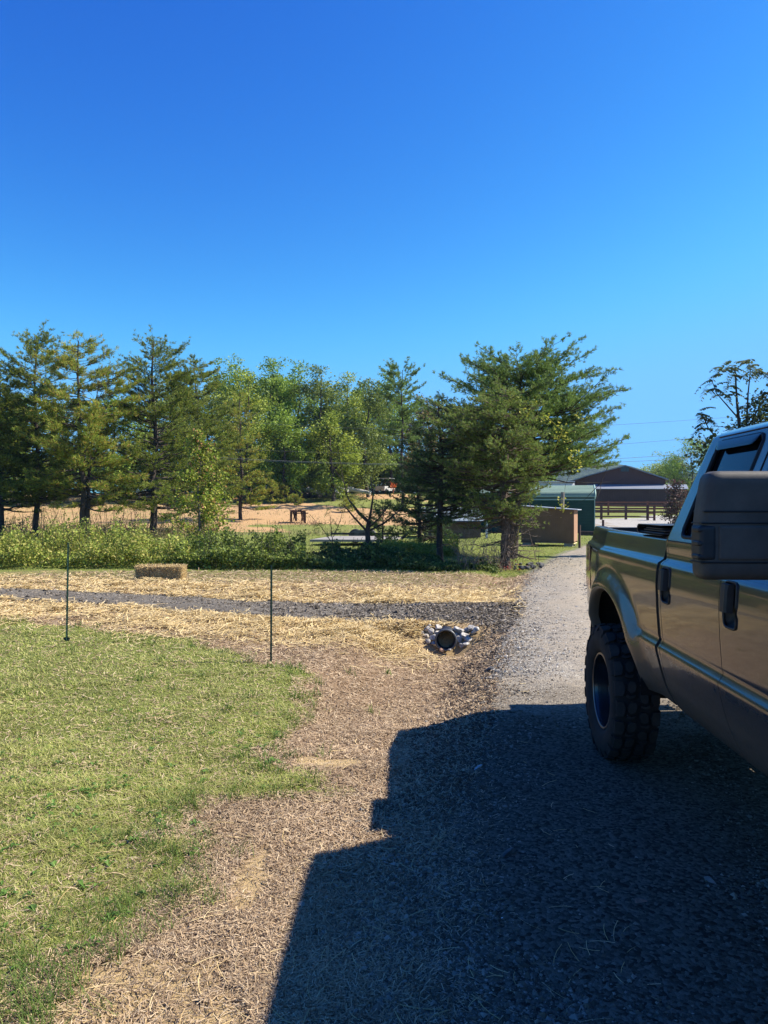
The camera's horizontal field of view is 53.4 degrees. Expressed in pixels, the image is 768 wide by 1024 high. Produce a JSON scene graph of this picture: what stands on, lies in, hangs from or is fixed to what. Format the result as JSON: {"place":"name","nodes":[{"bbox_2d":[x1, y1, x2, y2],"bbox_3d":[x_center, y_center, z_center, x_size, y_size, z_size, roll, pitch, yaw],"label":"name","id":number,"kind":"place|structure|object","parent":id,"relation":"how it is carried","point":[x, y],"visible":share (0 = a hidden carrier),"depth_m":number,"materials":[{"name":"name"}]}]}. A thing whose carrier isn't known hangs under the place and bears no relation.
{"place":"outdoors","nodes":[
{"label":"outdoors","id":0,"kind":"place"},
{"bbox_2d":[4,492,424,536],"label":"field grass","id":1,"kind":"structure","parent":0,"point":[307,534],"depth_m":56.38,"materials":[{"name":"plant"}]},
{"bbox_2d":[0,588,528,630],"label":"gravel driveway","id":2,"kind":"structure","parent":0,"point":[116,597],"depth_m":13.19,"materials":[{"name":"grey gravel"}]},
{"bbox_2d":[0,534,592,590],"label":"meadow grass","id":3,"kind":"structure","parent":0,"point":[318,549],"depth_m":21.01,"materials":[{"name":"plant"}]},
{"bbox_2d":[0,491,679,1023],"bbox_3d":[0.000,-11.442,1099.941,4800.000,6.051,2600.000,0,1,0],"label":"ground","id":4,"kind":"structure","parent":0,"point":[286,507],"depth_m":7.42,"materials":[{"name":"beige plant"}]},
{"bbox_2d":[1,395,66,505],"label":"tree","id":5,"kind":"object","parent":4,"relation":"on","point":[18,478],"visible":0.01,"depth_m":73.91,"materials":[{"name":"green plant"}]},
{"bbox_2d":[0,358,69,534],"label":"pine tree","id":6,"kind":"object","parent":4,"relation":"on","point":[16,486],"visible":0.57,"depth_m":40.59,"materials":[{"name":"green plant"}]},
{"bbox_2d":[0,319,90,534],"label":"pine tree","id":7,"kind":"object","parent":4,"relation":"on","point":[17,402],"visible":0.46,"depth_m":41.08,"materials":[{"name":"green plant"}]},
{"bbox_2d":[29,397,91,497],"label":"tree","id":8,"kind":"object","parent":4,"relation":"on","point":[63,403],"visible":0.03,"depth_m":79.16,"materials":[{"name":"green plant"}]},
{"bbox_2d":[63,542,69,640],"bbox_3d":[-4.078,1.050,9.798,0.090,1.317,0.028,0,1,0],"label":"fence stake","id":9,"kind":"object","parent":4,"relation":"on","point":[66,638],"visible":0.96,"depth_m":9.80,"materials":[{"name":"green paint"}]},
{"bbox_2d":[8,328,154,536],"bbox_3d":[-15.567,-4.000,39.880,6.990,11.100,6.715,0,1,0],"label":"pine tree","id":10,"kind":"object","parent":4,"relation":"on","point":[93,416],"visible":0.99,"depth_m":39.63,"materials":[{"name":"green plant"}]},
{"bbox_2d":[0,509,190,568],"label":"sunlit bramble","id":11,"kind":"object","parent":4,"relation":"on","point":[130,548],"visible":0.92,"depth_m":21.47,"materials":[{"name":"green plant"}]},
{"bbox_2d":[0,507,217,539],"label":"field brush","id":12,"kind":"object","parent":4,"relation":"on","point":[163,532],"visible":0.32,"depth_m":44.36,"materials":[{"name":"plant"}]},
{"bbox_2d":[67,394,152,501],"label":"tree","id":13,"kind":"object","parent":4,"relation":"on","point":[125,439],"visible":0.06,"depth_m":76.45,"materials":[{"name":"green plant"}]},
{"bbox_2d":[0,704,284,994],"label":"lawn weeds","id":14,"kind":"object","parent":4,"relation":"on","point":[32,907],"visible":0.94,"depth_m":4.17,"materials":[{"name":"green plant"}]},
{"bbox_2d":[103,392,194,490],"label":"tree","id":15,"kind":"object","parent":4,"relation":"on","point":[135,467],"visible":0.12,"depth_m":80.40,"materials":[{"name":"green plant"}]},
{"bbox_2d":[134,563,187,579],"bbox_3d":[-5.188,1.405,17.782,1.158,0.423,0.585,0,1,-2],"label":"hay bale","id":16,"kind":"object","parent":4,"relation":"on","point":[168,571],"visible":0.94,"depth_m":17.55,"materials":[{"name":"plant"}]},
{"bbox_2d":[93,325,229,535],"bbox_3d":[-12.600,-4.346,42.858,7.376,11.836,7.902,0,1,0],"label":"pine tree","id":17,"kind":"object","parent":4,"relation":"on","point":[159,486],"visible":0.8,"depth_m":42.37,"materials":[{"name":"green plant"}]},
{"bbox_2d":[138,384,222,493],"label":"tree","id":18,"kind":"object","parent":4,"relation":"on","point":[188,490],"visible":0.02,"depth_m":85.64,"materials":[{"name":"green plant"}]},
{"bbox_2d":[0,613,391,1023],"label":"lawn grass","id":19,"kind":"structure","parent":4,"relation":"on","point":[58,834],"depth_m":5.14,"materials":[{"name":"green plant"}]},
{"bbox_2d":[159,428,238,540],"bbox_3d":[-6.357,-0.699,26.923,2.203,4.610,2.695,0,1,39],"label":"sweetgum tree","id":20,"kind":"object","parent":4,"relation":"on","point":[206,492],"visible":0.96,"depth_m":26.88,"materials":[{"name":"green plant"}]},
{"bbox_2d":[146,354,262,528],"bbox_3d":[-12.498,-4.621,52.082,8.118,12.144,7.761,0,1,0],"label":"pine tree","id":21,"kind":"object","parent":4,"relation":"on","point":[208,415],"visible":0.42,"depth_m":51.26,"materials":[{"name":"green plant"}]},
{"bbox_2d":[190,389,230,492],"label":"tree","id":22,"kind":"object","parent":4,"relation":"on","point":[214,411],"visible":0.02,"depth_m":97.12,"materials":[{"name":"green plant"}]},
{"bbox_2d":[193,371,252,482],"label":"broadleaf tree","id":23,"kind":"object","parent":4,"relation":"on","point":[214,399],"visible":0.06,"depth_m":90.45,"materials":[{"name":"green plant"}]},
{"bbox_2d":[188,353,273,495],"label":"broadleaf tree","id":24,"kind":"object","parent":4,"relation":"on","point":[221,387],"visible":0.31,"depth_m":83.35,"materials":[{"name":"green plant"}]},
{"bbox_2d":[164,520,306,569],"bbox_3d":[-4.351,0.895,22.410,4.518,1.383,3.681,0,1,0],"label":"bramble","id":25,"kind":"object","parent":4,"relation":"on","point":[276,551],"visible":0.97,"depth_m":21.19,"materials":[{"name":"green plant"}]},
{"bbox_2d":[211,390,278,519],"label":"pine tree","id":26,"kind":"object","parent":4,"relation":"on","point":[260,489],"visible":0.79,"depth_m":59.72,"materials":[{"name":"green plant"}]},
{"bbox_2d":[206,368,283,500],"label":"broadleaf tree","id":27,"kind":"object","parent":4,"relation":"on","point":[253,427],"visible":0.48,"depth_m":77.44,"materials":[{"name":"green plant"}]},
{"bbox_2d":[10,452,492,505],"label":"wood undergrowth","id":28,"kind":"object","parent":4,"relation":"on","point":[369,485],"visible":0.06,"depth_m":91.77,"materials":[{"name":"green plant"}]},
{"bbox_2d":[224,382,302,483],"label":"tree","id":29,"kind":"object","parent":4,"relation":"on","point":[261,392],"visible":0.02,"depth_m":97.34,"materials":[{"name":"green plant"}]},
{"bbox_2d":[0,570,530,684],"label":"straw","id":30,"kind":"object","parent":4,"relation":"on","point":[331,627],"visible":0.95,"depth_m":12.20,"materials":[{"name":"beige plant"}]},
{"bbox_2d":[270,566,271,661],"bbox_3d":[-1.276,1.181,8.631,0.029,1.150,0.028,0,1,0],"label":"fence stake","id":31,"kind":"object","parent":4,"relation":"on","point":[271,613],"visible":0.93,"depth_m":8.64,"materials":[{"name":"green paint"}]},
{"bbox_2d":[262,481,280,503],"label":"young pine","id":32,"kind":"object","parent":4,"relation":"on","point":[274,493],"visible":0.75,"depth_m":73.74,"materials":[{"name":"green plant"}]},
{"bbox_2d":[237,356,308,496],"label":"broadleaf tree","id":33,"kind":"object","parent":4,"relation":"on","point":[276,384],"visible":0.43,"depth_m":82.36,"materials":[{"name":"green plant"}]},
{"bbox_2d":[276,482,289,503],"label":"young pine","id":34,"kind":"object","parent":4,"relation":"on","point":[282,500],"visible":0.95,"depth_m":74.27,"materials":[{"name":"green plant"}]},
{"bbox_2d":[255,406,315,497],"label":"broadleaf tree","id":35,"kind":"object","parent":4,"relation":"on","point":[287,442],"visible":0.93,"depth_m":75.94,"materials":[{"name":"green plant"}]},
{"bbox_2d":[257,373,317,490],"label":"tree","id":36,"kind":"object","parent":4,"relation":"on","point":[289,376],"visible":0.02,"depth_m":101.64,"materials":[{"name":"green plant"}]},
{"bbox_2d":[256,359,331,493],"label":"broadleaf tree","id":37,"kind":"object","parent":4,"relation":"on","point":[299,368],"visible":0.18,"depth_m":85.04,"materials":[{"name":"green plant"}]},
{"bbox_2d":[284,493,306,504],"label":"young pine","id":38,"kind":"object","parent":4,"relation":"on","point":[294,496],"visible":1,"depth_m":72.70,"materials":[{"name":"green plant"}]},
{"bbox_2d":[290,509,307,522],"bbox_3d":[-6.535,0.362,58.355,1.464,1.214,1.276,0,1,-9],"label":"rusty frame","id":39,"kind":"object","parent":4,"relation":"on","point":[302,513],"visible":0.93,"depth_m":58.01,"materials":[{"name":"metal"}]},
{"bbox_2d":[273,516,347,525],"bbox_3d":[-6.077,0.702,57.548,6.695,0.850,1.826,0,1,0],"label":"dead brush pile","id":40,"kind":"object","parent":4,"relation":"on","point":[315,522],"visible":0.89,"depth_m":57.27,"materials":[{"name":"brown plant"}]},
{"bbox_2d":[287,364,350,487],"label":"broadleaf tree","id":41,"kind":"object","parent":4,"relation":"on","point":[331,395],"visible":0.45,"depth_m":81.96,"materials":[{"name":"green plant"}]},
{"bbox_2d":[296,380,352,484],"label":"tree","id":42,"kind":"object","parent":4,"relation":"on","point":[316,399],"visible":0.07,"depth_m":98.20,"materials":[{"name":"green plant"}]},
{"bbox_2d":[311,508,345,545],"bbox_3d":[-1.743,0.664,23.494,1.120,1.642,0.520,0,1,0],"label":"twiggy shrub","id":43,"kind":"object","parent":4,"relation":"on","point":[327,509],"visible":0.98,"depth_m":23.50,"materials":[{"name":"green plant"}]},
{"bbox_2d":[298,410,365,500],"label":"broadleaf tree","id":44,"kind":"object","parent":4,"relation":"on","point":[326,431],"visible":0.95,"depth_m":76.48,"materials":[{"name":"green plant"}]},
{"bbox_2d":[337,497,355,511],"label":"young pine","id":45,"kind":"object","parent":4,"relation":"on","point":[348,504],"visible":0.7,"depth_m":67.70,"materials":[{"name":"green plant"}]},
{"bbox_2d":[310,387,392,488],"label":"tree","id":46,"kind":"object","parent":4,"relation":"on","point":[360,392],"visible":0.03,"depth_m":96.32,"materials":[{"name":"green plant"}]},
{"bbox_2d":[317,371,389,494],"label":"broadleaf tree","id":47,"kind":"object","parent":4,"relation":"on","point":[355,403],"visible":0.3,"depth_m":83.94,"materials":[{"name":"green plant"}]},
{"bbox_2d":[347,487,370,494],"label":"fallen log","id":48,"kind":"object","parent":4,"relation":"on","point":[352,489],"visible":0.82,"depth_m":79.44,"materials":[{"name":"grey wood"}]},
{"bbox_2d":[312,436,409,559],"bbox_3d":[-0.658,-0.275,22.423,3.005,3.882,1.074,0,1,-6],"label":"forked sapling","id":49,"kind":"object","parent":4,"relation":"on","point":[368,528],"visible":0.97,"depth_m":22.47,"materials":[{"name":"green plant"}]},
{"bbox_2d":[310,529,412,542],"bbox_3d":[-0.958,1.102,34.585,4.494,0.725,2.750,0,1,1],"label":"flatbed trailer","id":50,"kind":"object","parent":4,"relation":"on","point":[357,535],"visible":0.56,"depth_m":34.52,"materials":[{"name":"black metal"}]},
{"bbox_2d":[332,376,398,496],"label":"broadleaf tree","id":51,"kind":"object","parent":4,"relation":"on","point":[368,402],"visible":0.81,"depth_m":80.37,"materials":[{"name":"green plant"}]},
{"bbox_2d":[292,538,440,571],"bbox_3d":[-0.487,1.162,22.034,4.483,0.929,3.308,0,1,0],"label":"dark bramble","id":52,"kind":"object","parent":4,"relation":"on","point":[336,555],"visible":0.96,"depth_m":21.17,"materials":[{"name":"green plant"}]},
{"bbox_2d":[370,498,396,545],"bbox_3d":[-0.151,0.533,29.053,1.416,2.150,1.522,0,1,23],"label":"juniper bush","id":53,"kind":"object","parent":4,"relation":"on","point":[379,535],"visible":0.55,"depth_m":29.07,"materials":[{"name":"green plant"}]},
{"bbox_2d":[375,478,394,493],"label":"white utility vehicle","id":54,"kind":"object","parent":4,"relation":"on","point":[384,488],"visible":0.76,"depth_m":85.38,"materials":[{"name":"paint"}]},
{"bbox_2d":[351,369,421,492],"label":"broadleaf tree","id":55,"kind":"object","parent":4,"relation":"on","point":[390,473],"visible":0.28,"depth_m":87.98,"materials":[{"name":"green plant"}]},
{"bbox_2d":[361,393,426,484],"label":"tree","id":56,"kind":"object","parent":4,"relation":"on","point":[394,448],"visible":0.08,"depth_m":96.26,"materials":[{"name":"green plant"}]},
{"bbox_2d":[371,356,430,504],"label":"pine tree","id":57,"kind":"object","parent":4,"relation":"on","point":[401,383],"visible":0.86,"depth_m":71.34,"materials":[{"name":"green plant"}]},
{"bbox_2d":[391,392,446,494],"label":"broadleaf tree","id":58,"kind":"object","parent":4,"relation":"on","point":[422,413],"visible":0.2,"depth_m":89.80,"materials":[{"name":"green plant"}]},
{"bbox_2d":[378,447,462,542],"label":"juniper tree","id":59,"kind":"object","parent":4,"relation":"on","point":[420,530],"visible":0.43,"depth_m":29.93,"materials":[{"name":"green plant"}]},
{"bbox_2d":[379,532,465,556],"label":"yellow weeds","id":60,"kind":"object","parent":4,"relation":"on","point":[419,547],"visible":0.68,"depth_m":26.14,"materials":[{"name":"green plant"}]},
{"bbox_2d":[425,626,434,634],"bbox_3d":[0.673,1.767,11.351,0.148,0.122,0.127,21,-20,14],"label":"rock","id":61,"kind":"object","parent":4,"relation":"on","point":[430,631],"visible":0.99,"depth_m":11.30,"materials":[{"name":"white stone"}]},
{"bbox_2d":[410,406,454,482],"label":"tree","id":62,"kind":"object","parent":4,"relation":"on","point":[431,426],"visible":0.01,"depth_m":95.76,"materials":[{"name":"green plant"}]},
{"bbox_2d":[379,391,499,561],"bbox_3d":[1.710,-0.984,23.162,3.777,5.418,3.950,0,1,0],"label":"juniper tree","id":63,"kind":"object","parent":4,"relation":"on","point":[440,519],"visible":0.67,"depth_m":23.09,"materials":[{"name":"green plant"}]},
{"bbox_2d":[362,606,518,812],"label":"dirt clods","id":64,"kind":"object","parent":4,"relation":"on","point":[445,778],"visible":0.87,"depth_m":5.70,"materials":[{"name":"brown soil"}]},
{"bbox_2d":[435,625,456,650],"bbox_3d":[0.958,1.852,11.666,0.326,0.326,1.218,0,1,6],"label":"culvert pipe","id":65,"kind":"object","parent":4,"relation":"on","point":[446,628],"visible":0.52,"depth_m":11.09,"materials":[{"name":"plastic"}]},
{"bbox_2d":[421,507,487,537],"bbox_3d":[3.708,0.624,41.047,3.280,1.750,2.200,0,1,-6],"label":"open shelter","id":66,"kind":"object","parent":4,"relation":"on","point":[460,529],"visible":0.13,"depth_m":40.38,"materials":[{"name":"grey metal"}]},
{"bbox_2d":[453,626,463,633],"bbox_3d":[1.114,1.768,11.357,0.167,0.135,0.160,0,1,5],"label":"rock","id":67,"kind":"object","parent":4,"relation":"on","point":[457,630],"visible":0.94,"depth_m":11.30,"materials":[{"name":"stone"}]},
{"bbox_2d":[456,636,462,643],"bbox_3d":[1.106,1.880,11.242,0.142,0.121,0.084,0,1,-21],"label":"rock","id":68,"kind":"object","parent":4,"relation":"on","point":[459,639],"visible":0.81,"depth_m":11.21,"materials":[{"name":"stone"}]},
{"bbox_2d":[459,632,468,638],"bbox_3d":[1.179,1.826,11.274,0.142,0.098,0.154,13,0,-14],"label":"rock","id":69,"kind":"object","parent":4,"relation":"on","point":[463,635],"visible":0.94,"depth_m":11.23,"materials":[{"name":"stone"}]},
{"bbox_2d":[430,557,498,572],"bbox_3d":[2.245,1.471,21.613,2.272,0.420,2.079,0,1,0],"label":"brush","id":70,"kind":"object","parent":4,"relation":"on","point":[455,566],"visible":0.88,"depth_m":21.18,"materials":[{"name":"green plant"}]},
{"bbox_2d":[432,521,520,571],"bbox_3d":[2.746,0.941,21.689,2.581,1.440,1.924,0,1,-37],"label":"bare brush","id":71,"kind":"object","parent":4,"relation":"on","point":[471,556],"visible":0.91,"depth_m":21.53,"materials":[{"name":"plant"}]},
{"bbox_2d":[415,375,559,568],"bbox_3d":[2.911,-1.047,21.862,4.090,5.701,4.108,0,1,0],"label":"juniper tree","id":72,"kind":"object","parent":4,"relation":"on","point":[476,432],"visible":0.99,"depth_m":21.41,"materials":[{"name":"green plant"}]},
{"bbox_2d":[508,394,589,544],"bbox_3d":[4.730,-1.228,21.565,2.442,4.409,1.392,0,1,0],"label":"climbing vine","id":73,"kind":"object","parent":72,"relation":"attached to","point":[562,508],"visible":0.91,"depth_m":21.49,"materials":[{"name":"green plant"}]},
{"bbox_2d":[398,332,632,558],"bbox_3d":[4.386,-2.084,25.537,7.965,7.611,7.956,0,1,0],"label":"pine tree","id":74,"kind":"object","parent":4,"relation":"on","point":[541,376],"visible":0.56,"depth_m":24.15,"materials":[{"name":"green plant"}]},
{"bbox_2d":[485,556,589,678],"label":"gravel","id":75,"kind":"structure","parent":4,"relation":"on","point":[536,671],"depth_m":10.00,"materials":[{"name":"grey gravel"}]},
{"bbox_2d":[480,485,595,531],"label":"metal garage","id":76,"kind":"structure","parent":4,"relation":"on","point":[575,495],"depth_m":48.47,"materials":[{"name":"green metal"}]},
{"bbox_2d":[521,505,581,546],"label":"garden shed","id":77,"kind":"structure","parent":4,"relation":"on","point":[562,527],"depth_m":32.86,"materials":[{"name":"brown wood"}]},
{"bbox_2d":[532,481,574,485],"bbox_3d":[13.559,-0.790,63.985,3.900,3.441,4.020,0,1,0],"label":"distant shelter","id":78,"kind":"object","parent":4,"relation":"on","point":[554,483],"visible":0.15,"depth_m":62.16,"materials":[{"name":"grey metal"}]},
{"bbox_2d":[560,492,564,507],"bbox_3d":[9.350,0.284,40.019,0.192,2.660,0.217,0,1,-28],"label":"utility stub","id":79,"kind":"object","parent":4,"relation":"on","point":[562,497],"visible":0.28,"depth_m":39.92,"materials":[{"name":"grey metal"}]},
{"bbox_2d":[578,525,580,547],"bbox_3d":[8.191,1.118,32.010,0.113,1.150,0.105,0,1,-28],"label":"wooden post","id":80,"kind":"object","parent":4,"relation":"on","point":[579,536],"visible":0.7,"depth_m":31.97,"materials":[{"name":"brown wood"}]},
{"bbox_2d":[581,531,593,535],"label":"timber beam","id":81,"kind":"structure","parent":4,"relation":"on","point":[586,533],"depth_m":44.23,"materials":[{"name":"brown wood"}]},
{"bbox_2d":[571,465,687,506],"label":"barn","id":82,"kind":"structure","parent":4,"relation":"on","point":[629,484],"depth_m":110.38,"materials":[{"name":"brown wood"}]},
{"bbox_2d":[621,467,628,471],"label":"window","id":83,"kind":"structure","parent":82,"relation":"in","point":[623,469],"depth_m":111.90,"materials":[{"name":"grey"}]},
{"bbox_2d":[595,501,681,514],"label":"paddock fence","id":84,"kind":"object","parent":4,"relation":"on","point":[608,505],"visible":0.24,"depth_m":76.20,"materials":[{"name":"brown wood"}]},
{"bbox_2d":[647,506,655,520],"bbox_3d":[21.906,0.209,62.654,0.181,1.421,1.109,0,1,-14],"label":"fence end panel","id":85,"kind":"object","parent":4,"relation":"on","point":[653,513],"visible":0.86,"depth_m":62.39,"materials":[{"name":"brown wood"}]},
{"bbox_2d":[637,462,687,483],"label":"broadleaf tree","id":86,"kind":"object","parent":4,"relation":"on","point":[644,468],"visible":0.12,"depth_m":149.19,"materials":[{"name":"green plant"}]},
{"bbox_2d":[648,456,693,490],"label":"broadleaf tree","id":87,"kind":"object","parent":4,"relation":"on","point":[682,465],"visible":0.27,"depth_m":128.46,"materials":[{"name":"green plant"}]},
{"bbox_2d":[652,436,710,489],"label":"broadleaf tree","id":88,"kind":"object","parent":4,"relation":"on","point":[672,470],"visible":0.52,"depth_m":122.49,"materials":[{"name":"green plant"}]},
{"bbox_2d":[682,359,767,479],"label":"tree of heaven","id":89,"kind":"object","parent":4,"relation":"on","point":[762,408],"visible":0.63,"depth_m":26.94,"materials":[{"name":"green plant"}]},
{"bbox_2d":[0,0,767,492],"label":"sky","id":90,"kind":"structure","parent":0,"point":[351,186],"materials":[{"name":"blue"}]},
{"bbox_2d":[132,463,694,492],"bbox_3d":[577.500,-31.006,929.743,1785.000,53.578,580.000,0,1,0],"label":"hills","id":91,"kind":"structure","parent":0,"point":[584,472],"depth_m":806.38,"materials":[{"name":"plant"}]},
{"bbox_2d":[228,521,767,1023],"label":"gravel road","id":92,"kind":"structure","parent":0,"point":[659,824],"depth_m":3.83,"materials":[{"name":"grey gravel"}]},
{"bbox_2d":[503,847,514,856],"bbox_3d":[0.634,1.742,3.890,0.077,0.039,0.095,-42,-16,17],"label":"rock","id":93,"kind":"object","parent":92,"relation":"on","point":[509,851],"visible":0.81,"depth_m":3.88,"materials":[{"name":"stone"}]},
{"bbox_2d":[634,898,646,902],"bbox_3d":[1.146,1.757,3.402,0.095,0.037,0.090,3,8,-3],"label":"rock","id":94,"kind":"object","parent":92,"relation":"on","point":[638,900],"visible":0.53,"depth_m":3.42,"materials":[{"name":"grey stone"}]},
{"bbox_2d":[584,421,767,776],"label":"pickup truck","id":95,"kind":"object","parent":92,"relation":"on","point":[678,612],"visible":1,"depth_m":3.87,"materials":[{"name":"paint"}]},
{"bbox_2d":[704,876,715,883],"bbox_3d":[1.550,1.754,3.607,0.075,0.053,0.058,0,1,30],"label":"rock","id":96,"kind":"object","parent":92,"relation":"on","point":[709,879],"visible":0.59,"depth_m":3.60,"materials":[{"name":"grey stone"}]},
{"bbox_2d":[595,517,672,526],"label":"gravel lot","id":97,"kind":"structure","parent":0,"point":[631,522],"depth_m":61.03,"materials":[{"name":"white gravel"}]},
{"bbox_2d":[595,505,648,519],"bbox_3d":[19.390,0.132,63.737,5.215,1.504,0.310,0,1,7],"label":"lot fence","id":98,"kind":"object","parent":97,"relation":"on","point":[601,510],"visible":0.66,"depth_m":63.62,"materials":[{"name":"brown wood"}]},
{"bbox_2d":[658,479,689,523],"bbox_3d":[19.182,-0.339,49.774,2.365,3.726,2.304,0,1,0],"label":"red leaved shrub","id":99,"kind":"object","parent":97,"relation":"on","point":[669,503],"visible":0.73,"depth_m":49.88,"materials":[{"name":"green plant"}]},
{"bbox_3d":[-37.256,-3.177,50.122,0.293,10.000,2.200,0,1,0],"label":"utility pole","id":100,"kind":"object","parent":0,"visible":0},
{"bbox_2d":[30,449,689,464],"bbox_3d":[0.618,-3.959,49.963,75.696,1.854,0.020,0,1,0],"label":"power line","id":101,"kind":"object","parent":100,"relation":"attached to","point":[376,464],"visible":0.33,"depth_m":49.96,"materials":[{"name":"grey"}]},
{"bbox_2d":[28,405,740,429],"bbox_3d":[0.620,-6.287,49.941,75.662,1.849,0.014,0,1,0],"label":"power line","id":102,"kind":"object","parent":100,"relation":"attached to","point":[410,429],"visible":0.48,"depth_m":49.94,"materials":[{"name":"grey"}]},
{"bbox_2d":[69,437,701,452],"bbox_3d":[0.616,-4.963,49.953,75.681,2.257,0.014,0,1,0],"label":"power line","id":103,"kind":"object","parent":100,"relation":"attached to","point":[332,452],"visible":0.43,"depth_m":49.96,"materials":[{"name":"grey metal"}]},
{"bbox_2d":[151,453,694,463],"bbox_3d":[0.617,-4.227,49.960,75.692,2.226,0.020,0,1,0],"label":"power line","id":104,"kind":"object","parent":100,"relation":"attached to","point":[373,463],"visible":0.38,"depth_m":49.96,"materials":[{"name":"grey"}]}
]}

